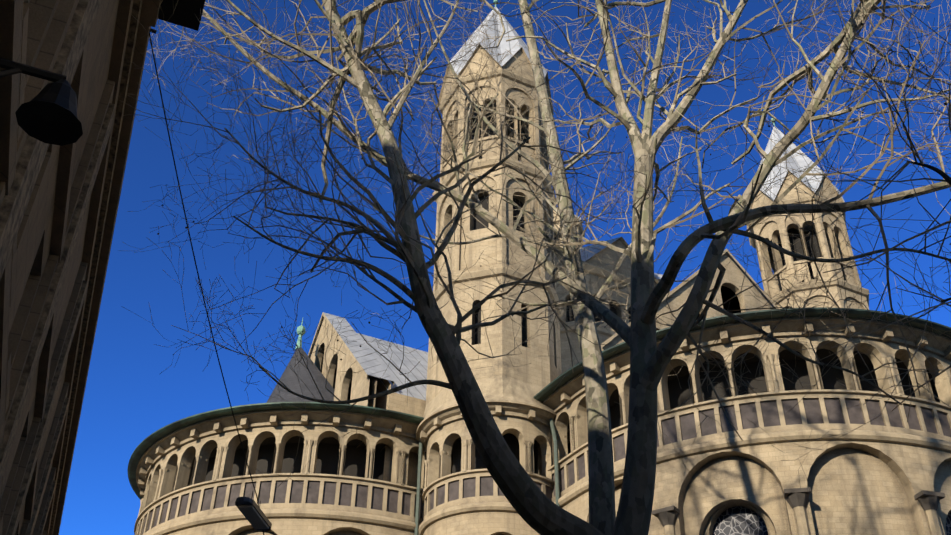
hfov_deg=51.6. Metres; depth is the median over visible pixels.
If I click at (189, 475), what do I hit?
apse
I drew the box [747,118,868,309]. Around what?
flank tower
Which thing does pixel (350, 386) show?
church arms and crossing
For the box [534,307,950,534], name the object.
apse
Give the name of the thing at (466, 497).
flank tower
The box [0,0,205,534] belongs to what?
street building
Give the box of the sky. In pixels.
[59,0,950,534]
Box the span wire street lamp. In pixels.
[149,28,271,534]
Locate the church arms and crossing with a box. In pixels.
[308,207,778,486]
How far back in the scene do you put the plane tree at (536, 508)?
15.26 m
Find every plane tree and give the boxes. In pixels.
[120,0,950,534]
[335,0,828,534]
[772,0,950,421]
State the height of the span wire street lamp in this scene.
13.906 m
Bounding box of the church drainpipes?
[414,418,559,534]
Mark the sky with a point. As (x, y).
(127, 399)
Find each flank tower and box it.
[416,0,569,534]
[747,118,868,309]
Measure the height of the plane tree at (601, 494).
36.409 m
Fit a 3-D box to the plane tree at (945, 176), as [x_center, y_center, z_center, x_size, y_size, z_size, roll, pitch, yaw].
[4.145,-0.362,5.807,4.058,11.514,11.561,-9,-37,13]
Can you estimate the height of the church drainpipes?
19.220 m
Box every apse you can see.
[128,318,451,534]
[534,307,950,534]

